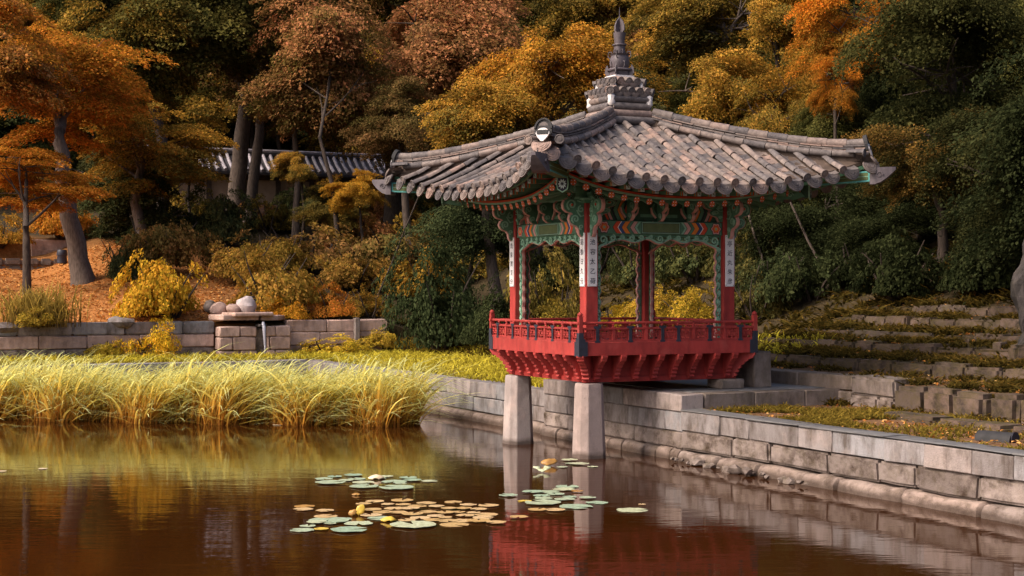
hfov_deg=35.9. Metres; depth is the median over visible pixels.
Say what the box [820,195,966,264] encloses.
tree
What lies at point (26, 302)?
sedge clump
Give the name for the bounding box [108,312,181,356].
shrub
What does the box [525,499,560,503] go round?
lily pad
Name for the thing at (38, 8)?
bushy tree
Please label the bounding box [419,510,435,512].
lily pad
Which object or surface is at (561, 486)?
lily pad
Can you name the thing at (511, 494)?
lily pad
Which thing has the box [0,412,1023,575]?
pond water
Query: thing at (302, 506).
lily pad
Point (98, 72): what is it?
maple tree
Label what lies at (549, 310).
shrub
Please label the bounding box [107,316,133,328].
rock
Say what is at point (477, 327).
shrub
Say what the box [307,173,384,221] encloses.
shrub
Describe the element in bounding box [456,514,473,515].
lily pad
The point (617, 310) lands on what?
shrub
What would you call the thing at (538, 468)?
water leaf
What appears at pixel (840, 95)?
maple tree
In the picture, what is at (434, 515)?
lily pad
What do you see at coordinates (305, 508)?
lily pad
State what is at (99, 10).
young maple
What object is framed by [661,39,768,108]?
young maple
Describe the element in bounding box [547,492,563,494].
lily pad
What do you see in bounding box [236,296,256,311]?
rock
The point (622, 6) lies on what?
young maple
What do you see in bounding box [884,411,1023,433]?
stone step
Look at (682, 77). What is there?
bushy tree
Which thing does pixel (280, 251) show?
shrub
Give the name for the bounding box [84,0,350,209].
tree
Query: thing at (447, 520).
lily pad
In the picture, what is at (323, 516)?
lily pad
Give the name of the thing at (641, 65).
bushy tree
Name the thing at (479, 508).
lily pad
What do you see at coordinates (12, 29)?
young maple
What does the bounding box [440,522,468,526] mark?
lily pad
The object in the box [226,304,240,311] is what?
rock
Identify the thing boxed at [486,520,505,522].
lily pad
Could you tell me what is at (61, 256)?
bin
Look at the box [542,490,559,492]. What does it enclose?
lily pad
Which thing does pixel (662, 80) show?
maple tree
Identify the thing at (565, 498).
lily pad
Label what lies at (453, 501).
lily pad
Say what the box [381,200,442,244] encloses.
shrub
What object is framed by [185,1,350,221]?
tree
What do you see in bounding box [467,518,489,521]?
lily pad
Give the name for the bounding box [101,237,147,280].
shrub
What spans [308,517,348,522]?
lily pad
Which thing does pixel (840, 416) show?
lawn grass
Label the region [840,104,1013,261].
maple tree
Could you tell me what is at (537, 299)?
shrub
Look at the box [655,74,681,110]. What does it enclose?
young maple
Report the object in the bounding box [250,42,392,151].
young maple
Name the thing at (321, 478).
lily pad
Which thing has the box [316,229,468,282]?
shrub
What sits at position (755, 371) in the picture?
entry step
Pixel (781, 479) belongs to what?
loose stone
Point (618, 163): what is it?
pavilion
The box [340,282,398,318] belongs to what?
shrub
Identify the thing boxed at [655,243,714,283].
shrub
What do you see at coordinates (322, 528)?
lily pad
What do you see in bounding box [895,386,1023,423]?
stone step
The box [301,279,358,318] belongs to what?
shrub
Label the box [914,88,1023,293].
maple tree
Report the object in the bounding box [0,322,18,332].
rock
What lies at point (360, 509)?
water leaf
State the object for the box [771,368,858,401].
stone step
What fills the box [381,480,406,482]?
lily pad
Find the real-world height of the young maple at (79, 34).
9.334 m
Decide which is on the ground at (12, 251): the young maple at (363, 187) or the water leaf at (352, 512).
the young maple at (363, 187)
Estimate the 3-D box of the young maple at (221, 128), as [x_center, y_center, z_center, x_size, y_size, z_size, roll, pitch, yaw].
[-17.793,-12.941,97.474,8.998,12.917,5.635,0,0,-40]
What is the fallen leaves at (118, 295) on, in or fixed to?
on the ground at (12, 251)
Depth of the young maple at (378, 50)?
95.04 m
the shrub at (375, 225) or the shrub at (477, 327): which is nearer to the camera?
the shrub at (477, 327)
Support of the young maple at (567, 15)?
on the ground at (12, 251)
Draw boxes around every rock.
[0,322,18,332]
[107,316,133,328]
[203,300,214,313]
[209,302,226,313]
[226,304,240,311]
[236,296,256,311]
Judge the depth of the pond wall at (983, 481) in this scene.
24.66 m
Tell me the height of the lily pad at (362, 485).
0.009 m
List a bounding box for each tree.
[0,0,81,121]
[0,21,178,285]
[0,101,53,160]
[0,103,99,175]
[0,146,115,294]
[0,160,55,199]
[19,0,63,20]
[49,123,155,209]
[55,0,213,213]
[65,144,214,245]
[76,101,239,236]
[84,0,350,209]
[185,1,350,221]
[192,106,270,143]
[209,114,333,149]
[225,0,405,248]
[238,71,309,240]
[288,184,369,249]
[337,75,461,259]
[364,0,533,228]
[403,205,566,288]
[411,74,550,305]
[456,20,632,287]
[554,37,675,118]
[559,70,671,117]
[598,0,782,84]
[628,54,655,87]
[655,77,700,114]
[659,43,803,125]
[662,50,704,85]
[692,208,783,250]
[725,116,760,232]
[735,182,914,275]
[743,88,855,214]
[782,0,904,110]
[805,49,864,220]
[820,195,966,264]
[828,0,1023,227]
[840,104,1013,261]
[855,127,955,204]
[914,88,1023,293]
[916,111,994,204]
[920,77,1011,198]
[928,39,1023,304]
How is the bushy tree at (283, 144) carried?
on the ground at (12, 251)
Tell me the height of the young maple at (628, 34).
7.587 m
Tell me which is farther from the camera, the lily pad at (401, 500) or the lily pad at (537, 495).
the lily pad at (537, 495)
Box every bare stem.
[376,196,418,296]
[748,214,763,265]
[790,202,817,257]
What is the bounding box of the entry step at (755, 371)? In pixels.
[736,351,770,386]
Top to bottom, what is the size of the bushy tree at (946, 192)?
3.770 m
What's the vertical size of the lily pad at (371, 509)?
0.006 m
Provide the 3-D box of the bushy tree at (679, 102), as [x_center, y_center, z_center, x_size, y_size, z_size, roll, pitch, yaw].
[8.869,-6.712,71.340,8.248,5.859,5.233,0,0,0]
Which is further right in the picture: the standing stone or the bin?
the standing stone
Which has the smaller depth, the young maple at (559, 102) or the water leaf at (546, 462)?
the water leaf at (546, 462)
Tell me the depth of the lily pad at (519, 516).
22.26 m
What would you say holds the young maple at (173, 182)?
on the ground at (12, 251)
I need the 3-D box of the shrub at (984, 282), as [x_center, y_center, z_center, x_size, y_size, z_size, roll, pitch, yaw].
[11.481,-0.654,37.858,2.392,1.762,3.615,0,0,-24]
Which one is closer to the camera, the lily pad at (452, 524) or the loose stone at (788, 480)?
the lily pad at (452, 524)
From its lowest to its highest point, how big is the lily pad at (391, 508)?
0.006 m
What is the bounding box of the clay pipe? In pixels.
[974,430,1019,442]
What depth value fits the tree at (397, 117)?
73.12 m
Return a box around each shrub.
[0,212,35,248]
[10,302,77,328]
[29,206,105,239]
[83,337,126,357]
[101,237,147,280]
[105,215,227,270]
[108,248,208,318]
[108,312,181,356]
[168,185,217,221]
[183,179,259,246]
[200,240,287,281]
[222,245,339,311]
[227,222,361,273]
[236,193,306,233]
[236,235,314,270]
[238,203,276,217]
[256,289,312,319]
[269,185,328,220]
[295,333,374,354]
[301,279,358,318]
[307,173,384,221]
[309,211,418,249]
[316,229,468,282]
[318,251,391,291]
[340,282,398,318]
[349,327,424,349]
[354,191,420,221]
[371,224,506,351]
[376,246,464,297]
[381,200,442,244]
[408,193,441,219]
[414,250,509,283]
[416,194,442,223]
[456,271,530,346]
[502,245,579,290]
[503,246,579,326]
[531,297,567,332]
[552,241,635,273]
[600,242,687,288]
[600,295,635,331]
[619,284,685,321]
[633,280,714,329]
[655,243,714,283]
[692,228,773,277]
[734,247,818,292]
[734,256,792,319]
[754,246,851,303]
[817,230,879,280]
[845,224,948,301]
[924,224,1021,290]
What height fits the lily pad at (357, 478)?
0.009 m
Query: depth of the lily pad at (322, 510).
22.89 m
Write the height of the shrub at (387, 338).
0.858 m
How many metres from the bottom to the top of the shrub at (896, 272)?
2.122 m
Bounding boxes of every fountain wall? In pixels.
[0,321,213,358]
[283,319,386,351]
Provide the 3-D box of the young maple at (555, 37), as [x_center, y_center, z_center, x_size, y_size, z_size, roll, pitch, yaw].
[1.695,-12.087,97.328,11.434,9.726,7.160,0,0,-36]
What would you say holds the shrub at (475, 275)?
on the ground at (12, 251)
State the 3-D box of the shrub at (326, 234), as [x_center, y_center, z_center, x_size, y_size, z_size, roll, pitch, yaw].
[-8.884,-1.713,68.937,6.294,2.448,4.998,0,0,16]
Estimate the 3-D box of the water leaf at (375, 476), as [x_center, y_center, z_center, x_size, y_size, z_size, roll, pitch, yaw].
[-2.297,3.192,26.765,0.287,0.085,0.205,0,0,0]
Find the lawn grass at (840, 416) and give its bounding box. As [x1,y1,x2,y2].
[708,400,1023,449]
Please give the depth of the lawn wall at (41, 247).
72.00 m
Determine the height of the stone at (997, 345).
0.425 m
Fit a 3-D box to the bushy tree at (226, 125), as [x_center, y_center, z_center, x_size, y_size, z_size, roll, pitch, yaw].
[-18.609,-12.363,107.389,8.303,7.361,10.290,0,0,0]
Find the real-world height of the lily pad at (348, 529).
0.010 m
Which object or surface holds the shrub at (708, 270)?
on the ground at (12, 251)
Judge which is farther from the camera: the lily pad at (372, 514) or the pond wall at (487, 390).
the pond wall at (487, 390)
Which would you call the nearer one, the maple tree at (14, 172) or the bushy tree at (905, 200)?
the bushy tree at (905, 200)
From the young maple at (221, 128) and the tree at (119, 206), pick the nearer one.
the tree at (119, 206)
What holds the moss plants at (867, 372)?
on the ground at (12, 251)
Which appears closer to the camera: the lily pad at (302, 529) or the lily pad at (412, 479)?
the lily pad at (302, 529)
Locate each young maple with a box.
[0,0,66,44]
[0,17,42,45]
[29,0,120,34]
[42,0,125,17]
[44,0,125,39]
[47,19,147,153]
[129,65,254,142]
[131,158,200,212]
[167,140,225,214]
[200,54,280,149]
[207,79,214,146]
[217,110,223,145]
[250,0,341,148]
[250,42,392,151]
[268,151,318,250]
[298,43,423,153]
[319,168,390,240]
[327,2,388,153]
[334,0,403,151]
[344,0,417,22]
[356,14,428,113]
[483,20,585,114]
[487,0,555,56]
[498,0,615,34]
[509,0,641,46]
[553,63,571,115]
[567,3,651,57]
[592,0,633,13]
[598,0,666,16]
[629,24,682,80]
[631,10,660,46]
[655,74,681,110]
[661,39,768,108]
[729,48,827,133]
[736,0,851,70]
[747,0,863,91]
[759,41,806,90]
[770,128,878,209]
[779,26,842,98]
[784,0,877,53]
[787,93,883,147]
[844,0,884,15]
[844,55,914,101]
[844,100,892,206]
[854,42,976,134]
[959,35,1021,96]
[981,2,1023,93]
[1011,0,1023,54]
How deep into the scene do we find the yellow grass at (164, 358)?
50.15 m
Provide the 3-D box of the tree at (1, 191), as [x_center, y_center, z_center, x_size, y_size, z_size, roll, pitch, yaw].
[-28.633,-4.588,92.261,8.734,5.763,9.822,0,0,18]
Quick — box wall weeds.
[698,408,1023,449]
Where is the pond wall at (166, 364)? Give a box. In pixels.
[2,359,307,380]
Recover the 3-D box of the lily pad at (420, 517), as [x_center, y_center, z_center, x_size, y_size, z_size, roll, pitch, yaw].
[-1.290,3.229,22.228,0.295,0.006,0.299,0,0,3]
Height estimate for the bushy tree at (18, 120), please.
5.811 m
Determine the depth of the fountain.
52.32 m
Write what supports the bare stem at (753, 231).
on the ground at (12, 251)
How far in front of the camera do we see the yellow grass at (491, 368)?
46.45 m
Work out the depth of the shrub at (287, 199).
83.72 m
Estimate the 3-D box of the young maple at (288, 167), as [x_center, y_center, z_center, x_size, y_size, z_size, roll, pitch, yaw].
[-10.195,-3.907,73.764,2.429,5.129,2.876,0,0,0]
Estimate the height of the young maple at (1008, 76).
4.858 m
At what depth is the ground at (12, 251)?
57.60 m
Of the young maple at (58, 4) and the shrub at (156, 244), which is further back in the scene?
the young maple at (58, 4)
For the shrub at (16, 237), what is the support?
on the ground at (12, 251)
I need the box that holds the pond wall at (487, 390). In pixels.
[308,359,544,432]
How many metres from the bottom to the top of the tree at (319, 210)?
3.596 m
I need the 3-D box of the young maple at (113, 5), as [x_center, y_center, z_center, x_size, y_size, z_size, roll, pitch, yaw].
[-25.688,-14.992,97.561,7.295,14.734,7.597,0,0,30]
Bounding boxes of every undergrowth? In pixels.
[391,192,1003,360]
[909,259,1018,310]
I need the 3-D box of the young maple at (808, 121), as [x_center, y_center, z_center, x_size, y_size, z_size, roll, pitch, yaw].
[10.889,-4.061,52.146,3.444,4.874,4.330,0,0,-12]
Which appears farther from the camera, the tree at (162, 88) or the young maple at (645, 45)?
the young maple at (645, 45)
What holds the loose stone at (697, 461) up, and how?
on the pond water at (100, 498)
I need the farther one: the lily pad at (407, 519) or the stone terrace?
the stone terrace
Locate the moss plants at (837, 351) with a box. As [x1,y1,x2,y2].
[758,288,1023,399]
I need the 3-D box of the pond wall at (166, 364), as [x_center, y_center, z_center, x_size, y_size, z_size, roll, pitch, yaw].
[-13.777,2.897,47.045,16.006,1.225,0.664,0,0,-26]
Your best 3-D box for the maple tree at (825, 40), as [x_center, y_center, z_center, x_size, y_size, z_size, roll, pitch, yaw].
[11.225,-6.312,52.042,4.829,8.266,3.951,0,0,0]
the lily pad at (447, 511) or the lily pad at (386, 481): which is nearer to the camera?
the lily pad at (447, 511)
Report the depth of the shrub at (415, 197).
88.01 m
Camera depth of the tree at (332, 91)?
74.45 m
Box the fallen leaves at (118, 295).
[0,240,296,322]
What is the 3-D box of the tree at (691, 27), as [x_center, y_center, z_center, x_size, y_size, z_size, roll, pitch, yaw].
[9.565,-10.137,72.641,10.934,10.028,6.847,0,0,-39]
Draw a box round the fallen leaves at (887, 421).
[714,403,1023,446]
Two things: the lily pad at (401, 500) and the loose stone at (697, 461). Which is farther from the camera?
the loose stone at (697, 461)
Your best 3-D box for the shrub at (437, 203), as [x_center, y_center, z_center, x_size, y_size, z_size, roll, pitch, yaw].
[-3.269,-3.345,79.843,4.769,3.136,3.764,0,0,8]
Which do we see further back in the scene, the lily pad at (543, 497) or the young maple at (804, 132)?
the young maple at (804, 132)
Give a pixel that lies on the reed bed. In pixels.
(239, 395)
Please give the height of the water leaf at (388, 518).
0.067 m
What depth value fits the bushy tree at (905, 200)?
49.20 m
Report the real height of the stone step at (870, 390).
0.699 m
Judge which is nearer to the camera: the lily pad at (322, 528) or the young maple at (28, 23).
the lily pad at (322, 528)
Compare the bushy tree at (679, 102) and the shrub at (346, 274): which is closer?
the shrub at (346, 274)
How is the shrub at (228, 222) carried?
on the ground at (12, 251)
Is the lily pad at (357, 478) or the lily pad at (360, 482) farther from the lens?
the lily pad at (357, 478)
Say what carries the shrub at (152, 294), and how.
on the ground at (12, 251)
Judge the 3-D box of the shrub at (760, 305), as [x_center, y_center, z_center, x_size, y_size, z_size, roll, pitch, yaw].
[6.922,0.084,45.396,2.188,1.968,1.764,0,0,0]
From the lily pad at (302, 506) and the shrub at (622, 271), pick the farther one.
the shrub at (622, 271)
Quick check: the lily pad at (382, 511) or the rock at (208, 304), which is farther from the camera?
the rock at (208, 304)
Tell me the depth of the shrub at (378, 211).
85.54 m
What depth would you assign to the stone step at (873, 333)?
35.26 m
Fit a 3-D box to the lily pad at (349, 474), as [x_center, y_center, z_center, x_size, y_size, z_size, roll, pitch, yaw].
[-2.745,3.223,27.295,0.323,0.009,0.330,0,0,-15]
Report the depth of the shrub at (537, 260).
60.84 m
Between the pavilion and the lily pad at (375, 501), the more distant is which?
the pavilion
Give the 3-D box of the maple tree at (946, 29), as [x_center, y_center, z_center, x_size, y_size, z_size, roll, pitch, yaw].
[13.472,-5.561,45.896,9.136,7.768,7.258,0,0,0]
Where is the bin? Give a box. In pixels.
[56,250,67,263]
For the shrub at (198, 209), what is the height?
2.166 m
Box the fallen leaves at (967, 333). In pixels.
[776,270,1019,392]
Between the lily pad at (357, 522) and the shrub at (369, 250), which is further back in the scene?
the shrub at (369, 250)
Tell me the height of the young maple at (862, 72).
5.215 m
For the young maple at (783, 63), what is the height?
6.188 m
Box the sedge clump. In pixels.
[0,281,93,327]
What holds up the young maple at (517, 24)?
on the ground at (12, 251)
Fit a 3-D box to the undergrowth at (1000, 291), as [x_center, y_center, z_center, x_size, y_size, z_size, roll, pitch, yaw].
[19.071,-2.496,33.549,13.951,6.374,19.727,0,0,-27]
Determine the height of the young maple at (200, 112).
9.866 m
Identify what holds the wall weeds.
on the pond wall at (983, 481)
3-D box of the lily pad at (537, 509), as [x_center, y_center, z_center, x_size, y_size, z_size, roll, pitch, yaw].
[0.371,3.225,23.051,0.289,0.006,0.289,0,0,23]
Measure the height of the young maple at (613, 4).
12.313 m
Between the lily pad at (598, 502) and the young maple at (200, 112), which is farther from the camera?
the young maple at (200, 112)
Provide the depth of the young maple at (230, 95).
97.09 m
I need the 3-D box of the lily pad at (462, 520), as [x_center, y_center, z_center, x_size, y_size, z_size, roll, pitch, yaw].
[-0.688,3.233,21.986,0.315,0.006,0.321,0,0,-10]
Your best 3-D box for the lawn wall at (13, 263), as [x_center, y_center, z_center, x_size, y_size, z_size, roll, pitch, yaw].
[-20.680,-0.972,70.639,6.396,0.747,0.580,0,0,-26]
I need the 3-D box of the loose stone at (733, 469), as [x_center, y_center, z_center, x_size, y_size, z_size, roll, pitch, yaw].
[3.870,3.161,27.560,0.198,0.195,0.320,0,0,-18]
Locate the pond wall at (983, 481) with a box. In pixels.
[678,409,1023,525]
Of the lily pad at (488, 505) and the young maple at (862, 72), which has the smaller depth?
the lily pad at (488, 505)
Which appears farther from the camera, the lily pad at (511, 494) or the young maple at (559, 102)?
the young maple at (559, 102)
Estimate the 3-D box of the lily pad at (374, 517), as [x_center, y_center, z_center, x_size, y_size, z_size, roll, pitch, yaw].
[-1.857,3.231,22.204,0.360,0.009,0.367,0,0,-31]
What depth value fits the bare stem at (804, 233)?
47.97 m
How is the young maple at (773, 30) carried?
on the ground at (12, 251)
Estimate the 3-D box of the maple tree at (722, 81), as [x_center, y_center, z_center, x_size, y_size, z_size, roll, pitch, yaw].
[8.045,-5.698,59.645,5.406,6.829,5.963,0,0,-22]
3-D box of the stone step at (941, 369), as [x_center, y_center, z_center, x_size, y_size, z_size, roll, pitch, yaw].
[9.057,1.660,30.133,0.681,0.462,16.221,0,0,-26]
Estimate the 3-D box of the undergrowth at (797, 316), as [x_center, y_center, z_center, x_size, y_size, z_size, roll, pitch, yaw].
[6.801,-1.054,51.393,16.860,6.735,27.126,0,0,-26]
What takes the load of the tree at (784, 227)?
on the ground at (12, 251)
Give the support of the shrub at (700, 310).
on the ground at (12, 251)
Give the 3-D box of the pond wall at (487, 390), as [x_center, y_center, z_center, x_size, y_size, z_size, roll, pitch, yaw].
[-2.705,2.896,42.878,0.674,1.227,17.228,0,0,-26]
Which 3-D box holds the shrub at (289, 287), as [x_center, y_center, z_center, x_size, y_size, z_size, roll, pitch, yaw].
[-8.545,-0.220,55.345,4.360,2.554,3.491,0,0,24]
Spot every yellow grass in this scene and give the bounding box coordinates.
[0,347,418,365]
[294,331,835,387]
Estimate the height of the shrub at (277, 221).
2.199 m
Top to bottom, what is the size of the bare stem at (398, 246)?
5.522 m
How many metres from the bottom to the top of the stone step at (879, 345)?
0.451 m
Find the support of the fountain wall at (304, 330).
on the ground at (12, 251)
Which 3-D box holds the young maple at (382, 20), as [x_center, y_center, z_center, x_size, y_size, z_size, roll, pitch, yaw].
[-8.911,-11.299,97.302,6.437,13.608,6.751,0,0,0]
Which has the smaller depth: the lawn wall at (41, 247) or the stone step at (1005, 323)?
the stone step at (1005, 323)
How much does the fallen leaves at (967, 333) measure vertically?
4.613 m
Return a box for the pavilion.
[372,7,895,458]
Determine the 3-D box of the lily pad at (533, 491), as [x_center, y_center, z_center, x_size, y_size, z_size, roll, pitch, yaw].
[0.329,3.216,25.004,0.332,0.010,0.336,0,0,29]
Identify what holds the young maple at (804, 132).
on the ground at (12, 251)
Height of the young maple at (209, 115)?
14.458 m
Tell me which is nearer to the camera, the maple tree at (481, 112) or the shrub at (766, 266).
the shrub at (766, 266)
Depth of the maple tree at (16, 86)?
59.04 m
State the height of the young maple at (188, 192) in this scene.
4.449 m
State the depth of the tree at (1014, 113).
34.99 m
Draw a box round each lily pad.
[290,528,313,531]
[294,504,314,507]
[294,507,312,510]
[299,524,315,526]
[306,520,325,522]
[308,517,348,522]
[314,514,336,517]
[314,527,328,529]
[315,477,332,479]
[315,480,344,483]
[316,509,333,511]
[331,526,366,531]
[343,473,361,475]
[344,521,372,524]
[348,477,364,479]
[349,484,377,487]
[352,480,373,483]
[360,513,381,515]
[365,500,383,501]
[365,508,381,510]
[368,516,387,519]
[373,510,390,512]
[379,485,413,488]
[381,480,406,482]
[384,507,399,509]
[390,520,435,527]
[391,498,412,501]
[398,518,414,520]
[400,506,419,508]
[401,512,422,514]
[405,478,420,480]
[410,516,430,518]
[416,501,436,503]
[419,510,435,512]
[424,518,442,520]
[427,514,441,516]
[436,510,454,512]
[440,519,457,521]
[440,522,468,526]
[445,500,461,502]
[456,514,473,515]
[456,519,471,521]
[460,503,476,505]
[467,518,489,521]
[470,507,486,509]
[473,516,492,518]
[475,513,497,515]
[478,504,498,506]
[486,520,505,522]
[499,493,517,495]
[510,515,528,517]
[522,490,542,492]
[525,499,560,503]
[528,508,545,510]
[533,494,549,496]
[535,496,551,498]
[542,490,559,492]
[546,508,565,510]
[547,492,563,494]
[553,487,573,490]
[554,497,574,499]
[556,485,578,487]
[559,504,592,508]
[570,462,588,463]
[586,501,607,503]
[616,507,647,511]
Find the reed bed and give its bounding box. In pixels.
[0,343,480,427]
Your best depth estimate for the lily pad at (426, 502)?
23.77 m
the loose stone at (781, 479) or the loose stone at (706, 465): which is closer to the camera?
the loose stone at (781, 479)
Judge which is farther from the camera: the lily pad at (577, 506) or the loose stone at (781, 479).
the loose stone at (781, 479)
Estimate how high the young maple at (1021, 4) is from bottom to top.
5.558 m
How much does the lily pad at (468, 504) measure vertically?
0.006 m
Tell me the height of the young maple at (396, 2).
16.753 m
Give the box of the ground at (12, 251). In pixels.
[0,121,1023,457]
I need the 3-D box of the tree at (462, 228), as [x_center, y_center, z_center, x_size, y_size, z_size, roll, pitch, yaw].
[-1.037,-2.042,61.593,4.913,6.743,7.846,0,0,28]
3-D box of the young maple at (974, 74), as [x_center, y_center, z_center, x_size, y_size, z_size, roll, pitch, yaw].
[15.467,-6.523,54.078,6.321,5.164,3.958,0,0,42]
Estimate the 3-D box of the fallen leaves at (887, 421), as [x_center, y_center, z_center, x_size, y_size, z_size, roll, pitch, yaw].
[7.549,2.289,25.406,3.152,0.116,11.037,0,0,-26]
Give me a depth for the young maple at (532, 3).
95.64 m
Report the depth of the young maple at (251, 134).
98.21 m
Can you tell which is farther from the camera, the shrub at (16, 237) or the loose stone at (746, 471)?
the shrub at (16, 237)
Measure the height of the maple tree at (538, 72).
10.772 m
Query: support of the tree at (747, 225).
on the ground at (12, 251)
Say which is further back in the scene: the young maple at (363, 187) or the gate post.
the young maple at (363, 187)
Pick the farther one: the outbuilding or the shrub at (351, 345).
the outbuilding
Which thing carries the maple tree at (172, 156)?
on the ground at (12, 251)
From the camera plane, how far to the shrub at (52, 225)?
71.98 m
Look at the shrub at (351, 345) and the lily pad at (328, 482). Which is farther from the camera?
the shrub at (351, 345)
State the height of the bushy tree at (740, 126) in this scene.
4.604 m
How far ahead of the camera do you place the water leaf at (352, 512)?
22.43 m
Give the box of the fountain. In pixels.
[209,312,290,355]
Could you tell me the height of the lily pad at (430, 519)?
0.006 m
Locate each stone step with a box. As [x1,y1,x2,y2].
[766,337,1007,358]
[771,353,1023,380]
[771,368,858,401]
[800,327,1019,342]
[850,375,908,409]
[851,315,1020,331]
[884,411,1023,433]
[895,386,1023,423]
[911,305,1016,316]
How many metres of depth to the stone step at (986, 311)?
36.79 m
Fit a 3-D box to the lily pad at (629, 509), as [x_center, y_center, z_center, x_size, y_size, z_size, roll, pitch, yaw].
[1.753,3.231,23.027,0.462,0.010,0.461,0,0,1]
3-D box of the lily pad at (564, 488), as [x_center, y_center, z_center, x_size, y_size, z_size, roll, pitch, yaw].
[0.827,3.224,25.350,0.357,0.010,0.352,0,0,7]
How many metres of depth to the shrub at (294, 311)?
53.92 m
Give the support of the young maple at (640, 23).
on the ground at (12, 251)
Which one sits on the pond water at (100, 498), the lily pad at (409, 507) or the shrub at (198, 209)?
the lily pad at (409, 507)
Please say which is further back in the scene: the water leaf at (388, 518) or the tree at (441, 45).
the tree at (441, 45)
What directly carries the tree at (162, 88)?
on the ground at (12, 251)
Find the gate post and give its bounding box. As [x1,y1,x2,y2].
[353,318,359,343]
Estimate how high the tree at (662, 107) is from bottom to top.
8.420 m
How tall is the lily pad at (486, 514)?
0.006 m
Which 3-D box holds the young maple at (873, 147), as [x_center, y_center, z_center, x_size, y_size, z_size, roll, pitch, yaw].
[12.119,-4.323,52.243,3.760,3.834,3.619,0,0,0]
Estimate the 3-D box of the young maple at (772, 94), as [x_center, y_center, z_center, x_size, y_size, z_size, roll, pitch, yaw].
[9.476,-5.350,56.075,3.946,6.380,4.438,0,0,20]
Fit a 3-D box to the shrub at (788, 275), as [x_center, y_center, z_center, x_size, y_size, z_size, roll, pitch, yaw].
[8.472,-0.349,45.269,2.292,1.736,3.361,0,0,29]
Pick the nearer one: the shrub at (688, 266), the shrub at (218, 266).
the shrub at (688, 266)
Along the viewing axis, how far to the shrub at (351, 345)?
53.15 m
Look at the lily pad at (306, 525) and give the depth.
21.51 m
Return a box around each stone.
[689,457,704,465]
[702,462,714,467]
[727,464,741,473]
[742,467,752,475]
[778,476,786,482]
[783,477,794,483]
[992,342,1015,349]
[1008,240,1023,360]
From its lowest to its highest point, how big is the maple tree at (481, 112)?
9.140 m
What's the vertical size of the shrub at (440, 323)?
4.636 m
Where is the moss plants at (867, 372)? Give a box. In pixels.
[764,316,1023,421]
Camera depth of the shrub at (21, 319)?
49.29 m
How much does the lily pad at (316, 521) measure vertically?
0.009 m
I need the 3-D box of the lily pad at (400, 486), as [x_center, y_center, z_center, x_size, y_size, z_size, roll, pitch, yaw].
[-1.869,3.216,25.542,0.572,0.010,0.565,0,0,23]
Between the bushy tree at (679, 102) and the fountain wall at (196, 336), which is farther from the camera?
the bushy tree at (679, 102)
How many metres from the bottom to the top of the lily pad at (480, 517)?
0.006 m
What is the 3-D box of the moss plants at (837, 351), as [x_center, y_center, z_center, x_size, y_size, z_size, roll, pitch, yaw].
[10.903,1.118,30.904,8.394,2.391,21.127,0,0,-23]
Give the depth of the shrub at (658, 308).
49.30 m
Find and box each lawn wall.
[0,258,56,269]
[31,239,66,255]
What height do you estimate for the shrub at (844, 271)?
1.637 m
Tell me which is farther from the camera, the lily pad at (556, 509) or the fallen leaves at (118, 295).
the fallen leaves at (118, 295)
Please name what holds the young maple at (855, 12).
on the ground at (12, 251)
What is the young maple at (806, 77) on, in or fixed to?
on the ground at (12, 251)
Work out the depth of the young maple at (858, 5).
61.43 m
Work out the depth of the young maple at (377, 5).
95.41 m
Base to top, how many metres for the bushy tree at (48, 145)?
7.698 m
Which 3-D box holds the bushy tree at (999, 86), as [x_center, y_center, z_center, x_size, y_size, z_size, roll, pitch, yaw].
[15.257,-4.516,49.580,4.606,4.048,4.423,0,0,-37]
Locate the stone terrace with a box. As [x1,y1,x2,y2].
[540,379,839,458]
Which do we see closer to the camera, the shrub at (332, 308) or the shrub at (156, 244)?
the shrub at (332, 308)
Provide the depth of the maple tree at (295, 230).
77.98 m
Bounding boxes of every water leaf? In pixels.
[348,509,356,515]
[356,504,364,515]
[368,474,384,479]
[380,516,395,521]
[533,466,550,471]
[541,458,556,465]
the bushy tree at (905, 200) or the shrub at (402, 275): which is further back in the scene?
the shrub at (402, 275)
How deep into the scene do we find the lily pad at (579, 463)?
28.99 m
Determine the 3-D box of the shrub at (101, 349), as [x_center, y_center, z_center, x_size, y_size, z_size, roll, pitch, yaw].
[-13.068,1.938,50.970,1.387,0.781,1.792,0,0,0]
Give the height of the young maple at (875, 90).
5.128 m
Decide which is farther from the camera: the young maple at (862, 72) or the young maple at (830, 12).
the young maple at (830, 12)
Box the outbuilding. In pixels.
[135,145,384,212]
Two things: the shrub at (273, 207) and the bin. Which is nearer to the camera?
the bin
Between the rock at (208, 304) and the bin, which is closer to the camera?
the rock at (208, 304)
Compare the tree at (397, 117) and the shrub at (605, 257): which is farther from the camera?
the tree at (397, 117)
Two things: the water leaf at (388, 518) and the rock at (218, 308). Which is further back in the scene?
the rock at (218, 308)
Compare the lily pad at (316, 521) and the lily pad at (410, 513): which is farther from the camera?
the lily pad at (410, 513)
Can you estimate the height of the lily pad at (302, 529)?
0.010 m
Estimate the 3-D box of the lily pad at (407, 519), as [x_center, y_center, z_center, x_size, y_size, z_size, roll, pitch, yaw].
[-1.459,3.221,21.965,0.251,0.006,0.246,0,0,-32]
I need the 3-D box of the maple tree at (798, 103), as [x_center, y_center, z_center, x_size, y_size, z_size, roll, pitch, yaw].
[10.325,-4.839,56.040,5.013,5.260,6.102,0,0,0]
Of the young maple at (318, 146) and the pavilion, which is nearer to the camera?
the pavilion
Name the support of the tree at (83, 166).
on the ground at (12, 251)
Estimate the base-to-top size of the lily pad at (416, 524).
0.010 m

